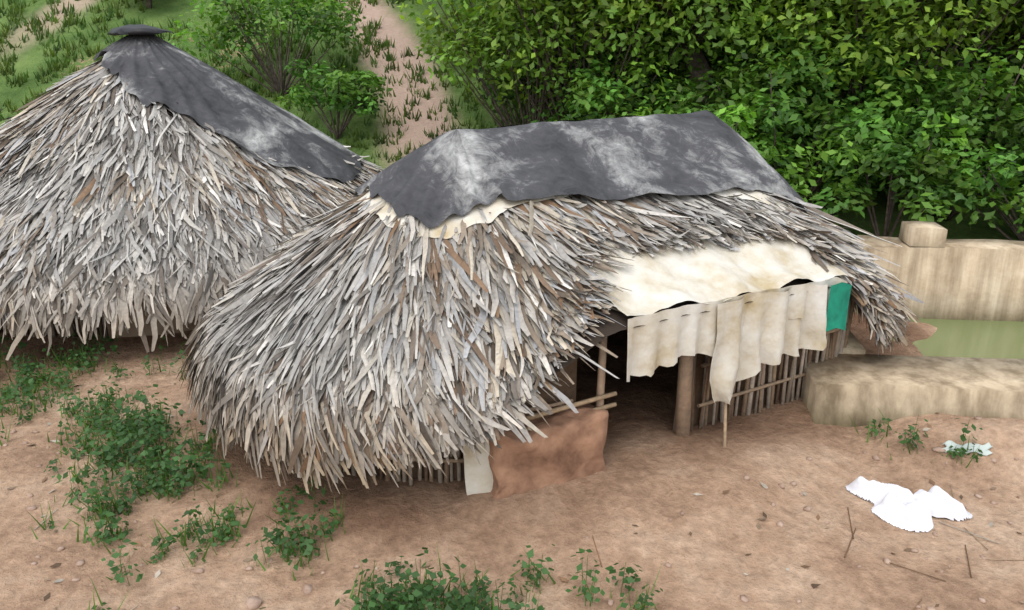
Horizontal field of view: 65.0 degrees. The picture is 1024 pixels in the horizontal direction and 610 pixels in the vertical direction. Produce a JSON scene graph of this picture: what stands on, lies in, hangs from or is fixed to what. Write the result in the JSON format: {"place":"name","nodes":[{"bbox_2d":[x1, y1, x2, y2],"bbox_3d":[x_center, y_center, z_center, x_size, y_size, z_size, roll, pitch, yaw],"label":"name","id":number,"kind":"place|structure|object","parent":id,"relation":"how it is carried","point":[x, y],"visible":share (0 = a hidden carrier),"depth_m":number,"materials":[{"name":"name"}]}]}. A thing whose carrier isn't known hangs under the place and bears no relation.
{"place":"outdoors","nodes":[
{"label":"outdoors","id":0,"kind":"place"},
{"bbox_2d":[0,315,111,338],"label":"hut stick walls","id":1,"kind":"structure","parent":0,"point":[101,328],"depth_m":7.81,"materials":[{"name":"brown wood"}]},
{"bbox_2d":[26,99,250,279],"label":"hut roof underside","id":2,"kind":"structure","parent":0,"point":[170,112],"depth_m":8.55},
{"bbox_2d":[111,291,223,337],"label":"hut wall","id":3,"kind":"structure","parent":0,"point":[133,331],"depth_m":7.86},
{"bbox_2d":[463,431,492,494],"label":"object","id":4,"kind":"object","parent":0,"point":[478,478],"visible":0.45,"depth_m":5.04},
{"bbox_2d":[0,0,1023,609],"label":"terrain","id":5,"kind":"structure","parent":0,"point":[652,478],"depth_m":5.10,"materials":[{"name":"brown soil"}]},
{"bbox_2d":[0,57,382,359],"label":"thatched roof","id":6,"kind":"structure","parent":5,"relation":"on","point":[68,179],"depth_m":7.67,"materials":[{"name":"grey plant"}]},
{"bbox_2d":[93,35,362,182],"bbox_3d":[-3.258,-2.385,9.459,2.911,1.669,2.395,0,20,0],"label":"roof tarp","id":7,"kind":"object","parent":6,"relation":"on","point":[150,69],"visible":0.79,"depth_m":8.86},
{"bbox_2d":[107,24,173,35],"bbox_3d":[-4.196,-3.117,9.088,0.685,0.120,0.598,0,20,0],"label":"roof cap","id":8,"kind":"object","parent":7,"relation":"on","point":[139,29],"visible":1,"depth_m":8.90,"materials":[{"name":"grey"}]},
{"bbox_2d":[0,0,735,169],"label":"hill grass tufts","id":9,"kind":"object","parent":5,"relation":"on","point":[18,9],"visible":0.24,"depth_m":16.28,"materials":[{"name":"green plant"}]},
{"bbox_2d":[0,327,982,609],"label":"weeds","id":10,"kind":"object","parent":5,"relation":"on","point":[140,437],"visible":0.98,"depth_m":5.22,"materials":[{"name":"green plant"}]},
{"bbox_2d":[0,401,1018,609],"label":"ground stones","id":11,"kind":"object","parent":5,"relation":"on","point":[253,603],"visible":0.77,"depth_m":4.69,"materials":[{"name":"brown stone"}]},
{"bbox_2d":[7,383,1023,609],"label":"ground debris","id":12,"kind":"object","parent":5,"relation":"on","point":[158,573],"visible":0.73,"depth_m":4.79,"materials":[{"name":"brown wood"}]},
{"bbox_2d":[176,187,924,493],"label":"thatched roof","id":13,"kind":"structure","parent":5,"relation":"on","point":[351,333],"depth_m":5.18,"materials":[{"name":"grey plant"}]},
{"bbox_2d":[354,188,801,238],"bbox_3d":[0.720,-0.699,6.477,4.033,0.784,2.158,0,20,0],"label":"roof underlay sheet","id":14,"kind":"object","parent":13,"relation":"on","point":[501,203],"visible":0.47,"depth_m":5.60,"materials":[{"name":"beige fabric"}]},
{"bbox_2d":[355,110,809,227],"bbox_3d":[0.666,-1.054,6.845,3.989,1.065,2.082,-6,21,-17],"label":"roof tarp","id":15,"kind":"object","parent":13,"relation":"on","point":[438,180],"visible":0.95,"depth_m":6.15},
{"bbox_2d":[142,0,1023,240],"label":"bushes","id":16,"kind":"object","parent":5,"relation":"on","point":[844,130],"depth_m":10.78,"materials":[{"name":"green plant"}]},
{"bbox_2d":[427,0,1023,176],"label":"trees","id":17,"kind":"object","parent":5,"relation":"on","point":[708,8],"depth_m":10.85,"materials":[{"name":"green plant"}]},
{"bbox_2d":[846,476,972,531],"bbox_3d":[2.520,1.252,5.117,0.840,0.146,0.520,4,20,11],"label":"white cloth","id":18,"kind":"object","parent":5,"relation":"on","point":[901,507],"visible":1,"depth_m":5.07,"materials":[{"name":"white fabric"}]},
{"bbox_2d":[800,221,1023,426],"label":"canal walls","id":19,"kind":"structure","parent":5,"relation":"on","point":[941,276],"depth_m":6.49,"materials":[{"name":"concrete"}]},
{"bbox_2d":[941,440,992,455],"bbox_3d":[3.190,0.998,5.631,0.341,0.068,0.092,4,20,11],"label":"grey rag","id":20,"kind":"object","parent":5,"relation":"on","point":[983,448],"visible":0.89,"depth_m":5.63,"materials":[{"name":"grey fabric"}]},
{"bbox_2d":[488,401,608,498],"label":"wall","id":21,"kind":"structure","parent":0,"point":[571,447],"depth_m":5.09,"materials":[{"name":"brown soil"}]},
{"bbox_2d":[319,299,854,485],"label":"hut stick walls","id":22,"kind":"structure","parent":0,"point":[767,385],"depth_m":5.86,"materials":[{"name":"brown wood"}]},
{"bbox_2d":[533,193,865,384],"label":"roof underside","id":23,"kind":"structure","parent":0,"point":[606,328],"depth_m":5.03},
{"bbox_2d":[554,195,848,315],"bbox_3d":[1.340,-0.450,5.827,2.050,0.542,1.079,-11,23,-28],"label":"cloth sheet","id":24,"kind":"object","parent":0,"point":[711,272],"visible":0.49,"depth_m":5.56,"materials":[{"name":"beige fabric"}]},
{"bbox_2d":[627,277,847,381],"bbox_3d":[1.607,0.114,5.534,2.057,0.437,0.063,-11,23,-28],"label":"hanging cloth","id":25,"kind":"object","parent":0,"point":[654,343],"visible":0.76,"depth_m":5.26,"materials":[{"name":"beige fabric"}]},
{"bbox_2d":[710,284,827,404],"bbox_3d":[1.802,0.257,5.679,1.119,0.760,0.148,-11,23,-27],"label":"hanging cloth","id":26,"kind":"object","parent":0,"point":[736,357],"visible":1,"depth_m":5.61,"materials":[{"name":"beige fabric"}]},
{"bbox_2d":[826,282,851,330],"bbox_3d":[2.390,0.024,5.888,0.237,0.404,0.001,-11,23,-28],"label":"green cloth","id":27,"kind":"object","parent":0,"point":[838,304],"visible":1,"depth_m":5.88,"materials":[{"name":"green fabric"}]},
{"bbox_2d":[837,276,874,324],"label":"hut rafters","id":28,"kind":"object","parent":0,"point":[860,300],"visible":0.08,"depth_m":6.09,"materials":[{"name":"wood"}]},
{"bbox_2d":[893,318,1023,358],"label":"canal water","id":29,"kind":"structure","parent":0,"point":[975,338],"depth_m":7.64,"materials":[{"name":"green liquid"}]}
]}

